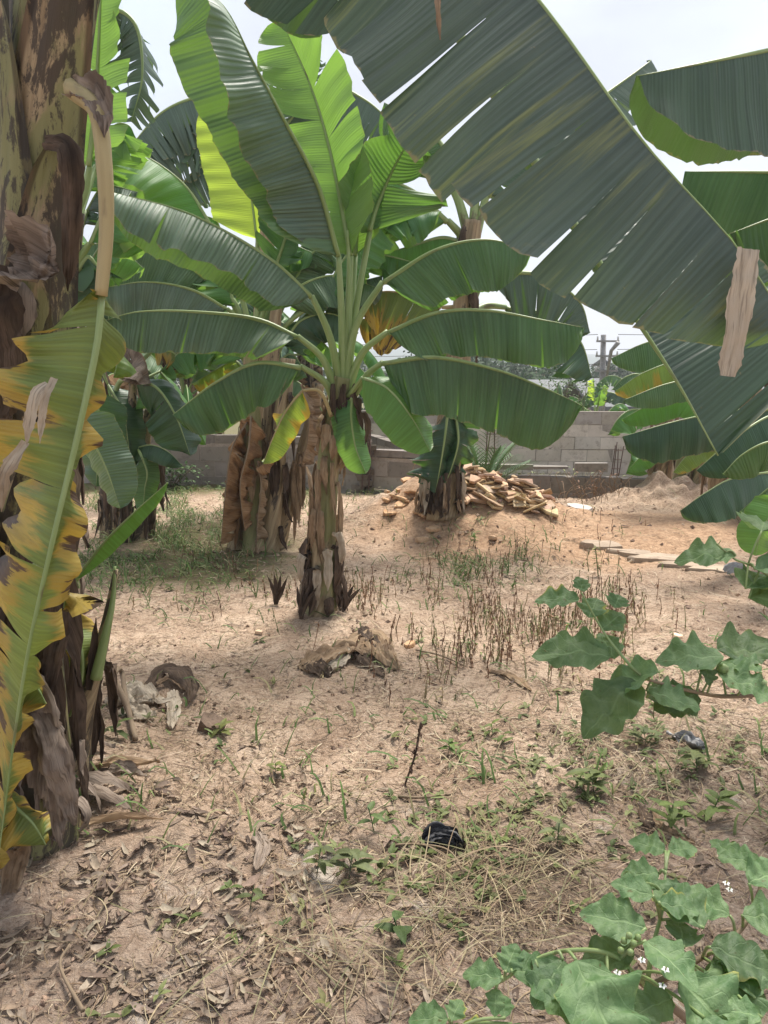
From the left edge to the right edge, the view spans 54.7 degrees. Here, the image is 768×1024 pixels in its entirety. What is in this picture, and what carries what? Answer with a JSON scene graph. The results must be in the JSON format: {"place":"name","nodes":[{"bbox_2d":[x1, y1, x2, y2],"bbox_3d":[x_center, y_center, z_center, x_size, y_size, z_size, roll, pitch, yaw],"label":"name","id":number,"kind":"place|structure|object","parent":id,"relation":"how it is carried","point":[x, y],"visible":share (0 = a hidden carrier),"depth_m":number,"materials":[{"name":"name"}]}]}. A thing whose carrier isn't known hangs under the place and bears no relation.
{"place":"outdoors","nodes":[
{"label":"outdoors","id":0,"kind":"place"},
{"bbox_2d":[0,382,767,1023],"bbox_3d":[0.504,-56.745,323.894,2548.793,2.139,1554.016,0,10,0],"label":"ground","id":1,"kind":"structure","parent":0,"point":[660,496],"depth_m":3.20,"materials":[{"name":"soil"}]},
{"bbox_2d":[59,943,84,1012],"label":"twig","id":2,"kind":"object","parent":1,"relation":"on","point":[75,998],"visible":1,"depth_m":1.94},
{"bbox_2d":[69,566,118,776],"bbox_3d":[-1.098,0.617,2.724,0.297,0.861,0.180,0,10,0],"label":"banana sucker","id":3,"kind":"object","parent":1,"relation":"on","point":[98,664],"visible":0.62,"depth_m":2.72,"materials":[{"name":"green plant"}]},
{"bbox_2d":[77,784,135,811],"bbox_3d":[-0.991,1.004,2.627,0.311,0.062,0.050,6,12,29],"label":"fallen sheath","id":4,"kind":"object","parent":1,"relation":"on","point":[105,793],"visible":0.69,"depth_m":2.60,"materials":[{"name":"beige plant"}]},
{"bbox_2d":[75,770,138,791],"bbox_3d":[-1.038,0.978,2.700,0.310,0.079,0.084,0,10,0],"label":"fallen sheath","id":5,"kind":"object","parent":1,"relation":"on","point":[98,777],"visible":0.57,"depth_m":2.67,"materials":[{"name":"beige plant"}]},
{"bbox_2d":[63,482,167,726],"bbox_3d":[-1.018,0.461,2.669,0.610,1.170,0.151,1,10,6],"label":"banana sucker","id":6,"kind":"object","parent":1,"relation":"on","point":[120,534],"visible":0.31,"depth_m":2.54,"materials":[{"name":"green plant"}]},
{"bbox_2d":[105,718,131,739],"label":"seedling","id":7,"kind":"object","parent":1,"relation":"on","point":[122,733],"visible":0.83,"depth_m":3.13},
{"bbox_2d":[77,0,162,504],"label":"banana plant","id":8,"kind":"object","parent":1,"relation":"on","point":[111,29],"visible":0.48,"depth_m":4.33,"materials":[{"name":"green plant"}]},
{"bbox_2d":[106,659,133,715],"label":"fallen stalk","id":9,"kind":"object","parent":1,"relation":"on","point":[123,697],"visible":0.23,"depth_m":3.40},
{"bbox_2d":[103,666,137,740],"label":"fallen stalk","id":10,"kind":"object","parent":1,"relation":"on","point":[120,670],"visible":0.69,"depth_m":3.33,"materials":[{"name":"plant"}]},
{"bbox_2d":[81,811,162,824],"bbox_3d":[-0.915,1.047,2.530,0.314,0.065,0.042,-1,10,-7],"label":"fallen sheath","id":11,"kind":"object","parent":1,"relation":"on","point":[116,815],"visible":0.78,"depth_m":2.53,"materials":[{"name":"beige plant"}]},
{"bbox_2d":[98,759,146,776],"bbox_3d":[-0.995,0.977,2.806,0.213,0.064,0.058,2,10,8],"label":"fallen sheath","id":12,"kind":"object","parent":1,"relation":"on","point":[129,767],"visible":0.76,"depth_m":2.82,"materials":[{"name":"beige plant"}]},
{"bbox_2d":[92,754,159,770],"bbox_3d":[-1.013,0.972,2.865,0.286,0.054,0.052,-2,11,-12],"label":"fallen sheath","id":13,"kind":"object","parent":1,"relation":"on","point":[138,761],"visible":0.61,"depth_m":2.88,"materials":[{"name":"beige plant"}]},
{"bbox_2d":[104,680,158,719],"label":"fallen leaf","id":14,"kind":"object","parent":1,"relation":"on","point":[147,691],"visible":0.73,"depth_m":3.55,"materials":[{"name":"plant"}]},
{"bbox_2d":[106,316,162,378],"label":"banana plant","id":15,"kind":"object","parent":1,"relation":"on","point":[152,366],"depth_m":9.05,"materials":[{"name":"green plant"}]},
{"bbox_2d":[82,348,205,542],"bbox_3d":[-2.245,-0.541,6.571,1.111,1.859,1.741,0,10,0],"label":"banana plant","id":16,"kind":"object","parent":1,"relation":"on","point":[126,463],"visible":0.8,"depth_m":6.68,"materials":[{"name":"green plant"}]},
{"bbox_2d":[102,317,197,418],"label":"banana plant","id":17,"kind":"object","parent":1,"relation":"on","point":[124,385],"depth_m":11.23,"materials":[{"name":"green plant"}]},
{"bbox_2d":[144,663,198,728],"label":"fallen leaf","id":18,"kind":"object","parent":1,"relation":"on","point":[177,674],"visible":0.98,"depth_m":3.66,"materials":[{"name":"plant"}]},
{"bbox_2d":[159,460,209,490],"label":"shrub","id":19,"kind":"object","parent":1,"relation":"on","point":[179,476],"visible":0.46,"depth_m":10.37,"materials":[{"name":"plant"}]},
{"bbox_2d":[148,364,240,420],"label":"banana plant","id":20,"kind":"object","parent":1,"relation":"on","point":[187,394],"visible":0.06,"depth_m":11.54,"materials":[{"name":"green plant"}]},
{"bbox_2d":[84,434,317,488],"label":"wall","id":21,"kind":"structure","parent":1,"relation":"on","point":[213,453],"depth_m":10.74,"materials":[{"name":"concrete"}]},
{"bbox_2d":[197,712,225,733],"bbox_3d":[-0.764,0.952,3.283,0.128,0.123,0.114,0,10,0],"label":"rock","id":22,"kind":"object","parent":1,"relation":"on","point":[208,720],"visible":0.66,"depth_m":3.26,"materials":[{"name":"stone"}]},
{"bbox_2d":[184,300,250,396],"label":"banana plant","id":23,"kind":"object","parent":1,"relation":"on","point":[188,382],"visible":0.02,"depth_m":14.28,"materials":[{"name":"green plant"}]},
{"bbox_2d":[211,718,234,736],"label":"seedling","id":24,"kind":"object","parent":1,"relation":"on","point":[222,723],"visible":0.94,"depth_m":3.23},
{"bbox_2d":[235,886,265,908],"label":"seedling","id":25,"kind":"object","parent":1,"relation":"on","point":[258,893],"visible":1,"depth_m":2.21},
{"bbox_2d":[137,45,379,421],"bbox_3d":[-1.292,-2.596,8.622,3.170,5.135,0.608,0,10,0],"label":"banana plant","id":26,"kind":"object","parent":1,"relation":"on","point":[174,124],"visible":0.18,"depth_m":8.20,"materials":[{"name":"green plant"}]},
{"bbox_2d":[210,295,309,433],"bbox_3d":[-2.601,-2.479,12.368,3.054,3.586,2.858,0,10,0],"label":"banana plant","id":27,"kind":"object","parent":1,"relation":"on","point":[297,351],"visible":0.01,"depth_m":11.96,"materials":[{"name":"green plant"}]},
{"bbox_2d":[82,116,440,553],"bbox_3d":[-1.031,-1.660,6.656,3.074,4.105,1.076,0,10,0],"label":"banana plant","id":28,"kind":"object","parent":1,"relation":"on","point":[263,503],"visible":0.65,"depth_m":6.56,"materials":[{"name":"green plant"}]},
{"bbox_2d":[252,831,271,869],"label":"fallen leaf","id":29,"kind":"object","parent":1,"relation":"on","point":[261,853],"visible":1,"depth_m":2.46,"materials":[{"name":"plant"}]},
{"bbox_2d":[225,311,321,432],"bbox_3d":[-2.071,-2.022,12.390,2.201,2.705,2.376,-9,14,-42],"label":"banana plant","id":30,"kind":"object","parent":1,"relation":"on","point":[297,389],"visible":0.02,"depth_m":12.02,"materials":[{"name":"green plant"}]},
{"bbox_2d":[265,761,286,772],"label":"seedling","id":31,"kind":"object","parent":1,"relation":"on","point":[276,764],"visible":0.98,"depth_m":2.94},
{"bbox_2d":[227,309,364,397],"bbox_3d":[-1.741,-2.431,12.930,2.246,3.316,3.369,-8,13,-37],"label":"banana plant","id":32,"kind":"object","parent":1,"relation":"on","point":[316,361],"visible":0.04,"depth_m":12.42,"materials":[{"name":"green plant"}]},
{"bbox_2d":[249,307,385,408],"bbox_3d":[-1.309,-2.707,13.646,2.491,3.592,2.058,-9,13,-40],"label":"banana plant","id":33,"kind":"object","parent":1,"relation":"on","point":[369,359],"visible":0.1,"depth_m":13.33,"materials":[{"name":"green plant"}]},
{"bbox_2d":[303,845,335,876],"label":"seedling","id":34,"kind":"object","parent":1,"relation":"on","point":[321,865],"visible":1,"depth_m":2.35,"materials":[{"name":"plant"}]},
{"bbox_2d":[306,956,359,1004],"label":"twig","id":35,"kind":"object","parent":1,"relation":"on","point":[335,980],"visible":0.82,"depth_m":1.91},
{"bbox_2d":[107,0,583,618],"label":"banana plant","id":36,"kind":"object","parent":1,"relation":"on","point":[315,186],"visible":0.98,"depth_m":4.37,"materials":[{"name":"green plant"}]},
{"bbox_2d":[297,625,399,677],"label":"fallen leaf","id":37,"kind":"object","parent":1,"relation":"on","point":[321,658],"visible":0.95,"depth_m":4.10,"materials":[{"name":"plant"}]},
{"bbox_2d":[320,848,379,878],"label":"seedling","id":38,"kind":"object","parent":1,"relation":"on","point":[356,854],"visible":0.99,"depth_m":2.34,"materials":[{"name":"plant"}]},
{"bbox_2d":[351,439,376,492],"bbox_3d":[-0.287,-0.638,10.152,0.372,0.755,0.218,0,10,0],"label":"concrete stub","id":39,"kind":"object","parent":1,"relation":"on","point":[357,488],"visible":0.51,"depth_m":10.11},
{"bbox_2d":[361,429,372,492],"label":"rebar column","id":40,"kind":"structure","parent":1,"relation":"on","point":[369,442],"depth_m":10.07,"materials":[{"name":"metal"}]},
{"bbox_2d":[102,359,634,409],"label":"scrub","id":41,"kind":"object","parent":1,"relation":"on","point":[364,365],"visible":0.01,"depth_m":54.30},
{"bbox_2d":[357,801,385,832],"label":"seedling","id":42,"kind":"object","parent":1,"relation":"on","point":[376,816],"visible":1,"depth_m":2.55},
{"bbox_2d":[0,0,767,895],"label":"banana plant","id":43,"kind":"object","parent":1,"relation":"on","point":[678,278],"visible":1,"depth_m":1.70,"materials":[{"name":"green plant"}]},
{"bbox_2d":[0,524,767,1023],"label":"leaf litter","id":44,"kind":"object","parent":1,"relation":"on","point":[90,982],"visible":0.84,"depth_m":2.13,"materials":[{"name":"plant"}]},
{"bbox_2d":[0,476,767,1023],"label":"straw litter","id":45,"kind":"object","parent":1,"relation":"on","point":[500,886],"visible":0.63,"depth_m":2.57,"materials":[{"name":"plant"}]},
{"bbox_2d":[338,448,430,493],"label":"wall","id":46,"kind":"structure","parent":1,"relation":"on","point":[391,467],"depth_m":10.10,"materials":[{"name":"concrete"}]},
{"bbox_2d":[371,434,414,458],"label":"cross wall","id":47,"kind":"structure","parent":1,"relation":"on","point":[381,442],"depth_m":11.38,"materials":[{"name":"concrete"}]},
{"bbox_2d":[374,910,412,944],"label":"seedling","id":48,"kind":"object","parent":1,"relation":"on","point":[401,932],"visible":0.99,"depth_m":2.04,"materials":[{"name":"plant"}]},
{"bbox_2d":[404,722,422,785],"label":"dry stalk","id":49,"kind":"object","parent":1,"relation":"on","point":[415,749],"visible":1,"depth_m":2.81,"materials":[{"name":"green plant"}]},
{"bbox_2d":[75,481,767,854],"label":"grass","id":50,"kind":"structure","parent":1,"relation":"on","point":[177,545],"depth_m":4.73,"materials":[{"name":"plant"}]},
{"bbox_2d":[85,490,767,1017],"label":"weeds","id":51,"kind":"object","parent":1,"relation":"on","point":[583,796],"visible":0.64,"depth_m":2.56,"materials":[{"name":"plant"}]},
{"bbox_2d":[389,843,463,873],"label":"twig","id":52,"kind":"object","parent":1,"relation":"on","point":[402,844],"visible":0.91,"depth_m":2.42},
{"bbox_2d":[398,791,456,798],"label":"twig","id":53,"kind":"object","parent":1,"relation":"on","point":[415,797],"visible":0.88,"depth_m":2.74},
{"bbox_2d":[422,821,465,849],"bbox_3d":[0.195,1.089,2.476,0.153,0.087,0.093,0,10,0],"label":"plastic bag","id":54,"kind":"object","parent":1,"relation":"on","point":[440,832],"visible":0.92,"depth_m":2.47,"materials":[{"name":"plastic"}]},
{"bbox_2d":[385,350,508,375],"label":"broadleaf tree","id":55,"kind":"object","parent":1,"relation":"on","point":[484,360],"visible":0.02,"depth_m":41.71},
{"bbox_2d":[437,738,457,753],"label":"seedling","id":56,"kind":"object","parent":1,"relation":"on","point":[451,743],"visible":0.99,"depth_m":3.09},
{"bbox_2d":[132,463,764,720],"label":"dry weeds","id":57,"kind":"object","parent":1,"relation":"on","point":[550,615],"visible":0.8,"depth_m":4.76,"materials":[{"name":"plant"}]},
{"bbox_2d":[408,996,519,1023],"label":"nightshade bush","id":58,"kind":"object","parent":1,"relation":"on","point":[432,1012],"visible":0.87,"depth_m":1.28,"materials":[{"name":"green plant"}]},
{"bbox_2d":[468,494,487,504],"bbox_3d":[0.945,-0.126,7.321,0.283,0.117,0.138,-5,11,-25],"label":"flat stone","id":59,"kind":"object","parent":1,"relation":"on","point":[475,499],"visible":0.55,"depth_m":7.25,"materials":[{"name":"stone"}]},
{"bbox_2d":[297,410,682,477],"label":"boundary wall","id":60,"kind":"structure","parent":1,"relation":"on","point":[585,437],"depth_m":12.94,"materials":[{"name":"concrete"}]},
{"bbox_2d":[487,499,503,509],"bbox_3d":[1.115,-0.074,7.279,0.210,0.102,0.131,-7,12,-33],"label":"flat stone","id":61,"kind":"object","parent":1,"relation":"on","point":[492,505],"visible":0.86,"depth_m":7.22,"materials":[{"name":"stone"}]},
{"bbox_2d":[485,492,497,499],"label":"flat stone","id":62,"kind":"object","parent":61,"relation":"on","point":[494,497],"visible":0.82,"depth_m":7.28,"materials":[{"name":"stone"}]},
{"bbox_2d":[477,484,497,493],"bbox_3d":[1.024,-0.224,7.350,0.283,0.082,0.124,-7,12,-34],"label":"flat stone","id":63,"kind":"object","parent":62,"relation":"on","point":[492,491],"visible":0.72,"depth_m":7.34,"materials":[{"name":"stone"}]},
{"bbox_2d":[466,430,536,478],"bbox_3d":[1.210,-0.603,9.173,1.437,0.967,0.898,-2,10,-11],"label":"young palm","id":64,"kind":"object","parent":1,"relation":"on","point":[492,465],"visible":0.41,"depth_m":9.08,"materials":[{"name":"plant"}]},
{"bbox_2d":[493,731,513,743],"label":"seedling","id":65,"kind":"object","parent":1,"relation":"on","point":[500,737],"visible":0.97,"depth_m":3.13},
{"bbox_2d":[359,60,657,520],"bbox_3d":[1.163,-2.035,6.937,2.819,4.273,1.010,0,10,0],"label":"banana plant","id":66,"kind":"object","parent":1,"relation":"on","point":[441,477],"visible":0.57,"depth_m":6.90,"materials":[{"name":"green plant"}]},
{"bbox_2d":[489,669,531,691],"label":"fallen leaf","id":67,"kind":"object","parent":1,"relation":"on","point":[512,676],"visible":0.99,"depth_m":3.80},
{"bbox_2d":[489,358,565,379],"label":"broadleaf tree","id":68,"kind":"object","parent":1,"relation":"on","point":[521,373],"visible":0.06,"depth_m":40.58,"materials":[{"name":"plant"}]},
{"bbox_2d":[495,361,570,379],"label":"broadleaf tree","id":69,"kind":"object","parent":1,"relation":"on","point":[547,375],"visible":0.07,"depth_m":44.35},
{"bbox_2d":[539,506,558,516],"bbox_3d":[1.620,-0.011,7.296,0.200,0.093,0.189,3,11,15],"label":"flat stone","id":70,"kind":"object","parent":1,"relation":"on","point":[554,512],"visible":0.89,"depth_m":7.24,"materials":[{"name":"stone"}]},
{"bbox_2d":[538,817,571,846],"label":"seedling","id":71,"kind":"object","parent":1,"relation":"on","point":[559,826],"visible":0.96,"depth_m":2.44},
{"bbox_2d":[472,462,645,498],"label":"wall","id":72,"kind":"structure","parent":1,"relation":"on","point":[548,482],"depth_m":9.53,"materials":[{"name":"concrete"}]},
{"bbox_2d":[574,462,607,471],"bbox_3d":[2.657,-0.578,9.538,0.409,0.118,0.152,2,10,9],"label":"loose block","id":73,"kind":"object","parent":72,"relation":"on","point":[589,466],"depth_m":9.47,"materials":[{"name":"concrete"}]},
{"bbox_2d":[539,379,587,404],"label":"shrub","id":74,"kind":"object","parent":1,"relation":"on","point":[565,382],"visible":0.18,"depth_m":15.75,"materials":[{"name":"plant"}]},
{"bbox_2d":[534,363,609,378],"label":"broadleaf tree","id":75,"kind":"object","parent":1,"relation":"on","point":[594,374],"visible":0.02,"depth_m":52.46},
{"bbox_2d":[554,383,601,410],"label":"banana plant","id":76,"kind":"object","parent":1,"relation":"on","point":[560,392],"visible":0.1,"depth_m":16.18,"materials":[{"name":"green plant"}]},
{"bbox_2d":[566,503,592,510],"bbox_3d":[2.195,-0.012,8.371,0.303,0.152,0.208,5,11,26],"label":"stone","id":77,"kind":"object","parent":1,"relation":"on","point":[578,506],"visible":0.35,"depth_m":8.33,"materials":[{"name":"stone"}]},
{"bbox_2d":[546,380,618,410],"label":"shrub","id":78,"kind":"object","parent":1,"relation":"on","point":[586,385],"visible":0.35,"depth_m":14.79,"materials":[{"name":"plant"}]},
{"bbox_2d":[539,469,632,502],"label":"dry bush","id":79,"kind":"object","parent":1,"relation":"on","point":[594,490],"visible":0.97,"depth_m":9.09,"materials":[{"name":"plant"}]},
{"bbox_2d":[563,768,610,794],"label":"seedling","id":80,"kind":"object","parent":1,"relation":"on","point":[593,774],"visible":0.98,"depth_m":2.78,"materials":[{"name":"plant"}]},
{"bbox_2d":[569,378,628,410],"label":"banana plant","id":81,"kind":"object","parent":1,"relation":"on","point":[600,398],"visible":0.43,"depth_m":15.33,"materials":[{"name":"green plant"}]},
{"bbox_2d":[579,539,622,549],"bbox_3d":[1.957,0.332,6.701,0.358,0.139,0.207,0,10,0],"label":"broken edging","id":82,"kind":"object","parent":1,"relation":"on","point":[588,543],"visible":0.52,"depth_m":6.67,"materials":[{"name":"stone"}]},
{"bbox_2d":[595,335,619,410],"bbox_3d":[6.229,-3.244,20.521,0.512,3.257,0.728,-8,13,-38],"label":"utility pole","id":83,"kind":"object","parent":1,"relation":"on","point":[603,371],"visible":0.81,"depth_m":20.44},
{"bbox_2d":[586,372,642,408],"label":"banana plant","id":84,"kind":"object","parent":1,"relation":"on","point":[613,383],"visible":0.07,"depth_m":16.16,"materials":[{"name":"green plant"}]},
{"bbox_2d":[462,830,767,1023],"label":"nightshade bush","id":85,"kind":"object","parent":1,"relation":"on","point":[728,984],"visible":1,"depth_m":1.23,"materials":[{"name":"green plant"}]},
{"bbox_2d":[599,363,632,376],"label":"broadleaf tree","id":86,"kind":"object","parent":1,"relation":"on","point":[612,367],"visible":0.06,"depth_m":58.71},
{"bbox_2d":[611,442,623,475],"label":"rebar column","id":87,"kind":"structure","parent":1,"relation":"on","point":[617,460],"depth_m":11.63,"materials":[{"name":"metal"}]},
{"bbox_2d":[608,373,678,479],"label":"banana plant","id":88,"kind":"object","parent":1,"relation":"on","point":[621,426],"visible":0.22,"depth_m":9.65,"materials":[{"name":"green plant"}]},
{"bbox_2d":[625,724,663,744],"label":"seedling","id":89,"kind":"object","parent":1,"relation":"on","point":[644,730],"visible":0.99,"depth_m":3.14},
{"bbox_2d":[531,576,767,738],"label":"nightshade bush","id":90,"kind":"object","parent":1,"relation":"on","point":[613,703],"visible":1,"depth_m":1.69,"materials":[{"name":"green plant"}]},
{"bbox_2d":[627,552,678,562],"bbox_3d":[2.354,0.422,6.378,0.539,0.117,0.185,0,10,0],"label":"broken edging","id":91,"kind":"object","parent":1,"relation":"on","point":[651,557],"visible":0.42,"depth_m":6.32,"materials":[{"name":"stone"}]},
{"bbox_2d":[605,548,650,556],"bbox_3d":[2.168,0.395,6.516,0.454,0.130,0.155,3,11,14],"label":"broken edging","id":92,"kind":"object","parent":91,"relation":"on","point":[628,552],"visible":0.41,"depth_m":6.49,"materials":[{"name":"stone"}]},
{"bbox_2d":[637,806,694,843],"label":"fallen leaf","id":93,"kind":"object","parent":1,"relation":"on","point":[644,814],"visible":0.91,"depth_m":2.59,"materials":[{"name":"plant"}]},
{"bbox_2d":[647,797,695,827],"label":"seedling","id":94,"kind":"object","parent":1,"relation":"on","point":[673,816],"visible":0.98,"depth_m":2.56,"materials":[{"name":"plant"}]},
{"bbox_2d":[666,730,704,749],"bbox_3d":[1.278,0.955,3.142,0.062,0.074,0.180,-8,13,-37],"label":"plastic sachet","id":95,"kind":"object","parent":1,"relation":"on","point":[692,741],"visible":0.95,"depth_m":3.12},
{"bbox_2d":[611,342,767,555],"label":"banana plant","id":96,"kind":"object","parent":1,"relation":"on","point":[734,475],"visible":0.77,"depth_m":5.80,"materials":[{"name":"green plant"}]},
{"bbox_2d":[675,747,718,772],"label":"seedling","id":97,"kind":"object","parent":1,"relation":"on","point":[697,756],"visible":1,"depth_m":2.94,"materials":[{"name":"plant"}]},
{"bbox_2d":[629,48,767,285],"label":"banana plant","id":98,"kind":"object","parent":1,"relation":"on","point":[709,112],"visible":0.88,"depth_m":2.44,"materials":[{"name":"green plant"}]},
{"bbox_2d":[685,564,726,572],"bbox_3d":[2.718,0.490,6.059,0.535,0.097,0.190,2,10,8],"label":"broken edging","id":99,"kind":"object","parent":1,"relation":"on","point":[718,568],"visible":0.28,"depth_m":6.03,"materials":[{"name":"concrete"}]},
{"bbox_2d":[657,561,699,567],"bbox_3d":[2.579,0.470,6.176,0.620,0.109,0.149,2,10,9],"label":"broken edging","id":100,"kind":"object","parent":99,"relation":"on","point":[671,564],"visible":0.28,"depth_m":6.14,"materials":[{"name":"stone"}]},
{"bbox_2d":[696,789,741,821],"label":"seedling","id":101,"kind":"object","parent":1,"relation":"on","point":[711,810],"visible":0.98,"depth_m":2.65,"materials":[{"name":"plant"}]},
{"bbox_2d":[674,511,767,607],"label":"nightshade bush","id":102,"kind":"object","parent":1,"relation":"on","point":[710,551],"visible":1,"depth_m":1.94,"materials":[{"name":"green plant"}]},
{"bbox_2d":[723,562,742,573],"bbox_3d":[2.773,0.444,5.878,0.172,0.109,0.104,0,10,0],"label":"plastic wrapper","id":103,"kind":"object","parent":1,"relation":"on","point":[728,567],"visible":0.59,"depth_m":5.86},
{"bbox_2d":[176,347,620,381],"bbox_3d":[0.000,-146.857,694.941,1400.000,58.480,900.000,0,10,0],"label":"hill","id":104,"kind":"structure","parent":0,"point":[400,353],"depth_m":679.44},
{"bbox_2d":[83,0,767,353],"label":"sky","id":105,"kind":"structure","parent":0,"point":[616,38],"materials":[{"name":"white"}]},
{"bbox_2d":[529,380,567,390],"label":"house","id":106,"kind":"structure","parent":0,"point":[544,382],"depth_m":32.69,"materials":[{"name":"white paint"}]},
{"bbox_2d":[563,378,763,410],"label":"house","id":107,"kind":"structure","parent":0,"point":[609,406],"depth_m":23.15,"materials":[{"name":"paint"}]},
{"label":"flat stone","id":108,"kind":"object","parent":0,"visible":0},
{"bbox_2d":[466,479,485,487],"bbox_3d":[0.918,-0.293,7.517,0.222,0.084,0.151,8,13,38],"label":"flat stone","id":109,"kind":"object","parent":108,"relation":"on","point":[471,485],"visible":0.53,"depth_m":7.47,"materials":[{"name":"stone"}]},
{"bbox_2d":[469,474,480,483],"bbox_3d":[0.911,-0.328,7.433,0.122,0.089,0.108,3,11,18],"label":"flat stone","id":110,"kind":"object","parent":109,"relation":"on","point":[473,479],"visible":1,"depth_m":7.42,"materials":[{"name":"stone"}]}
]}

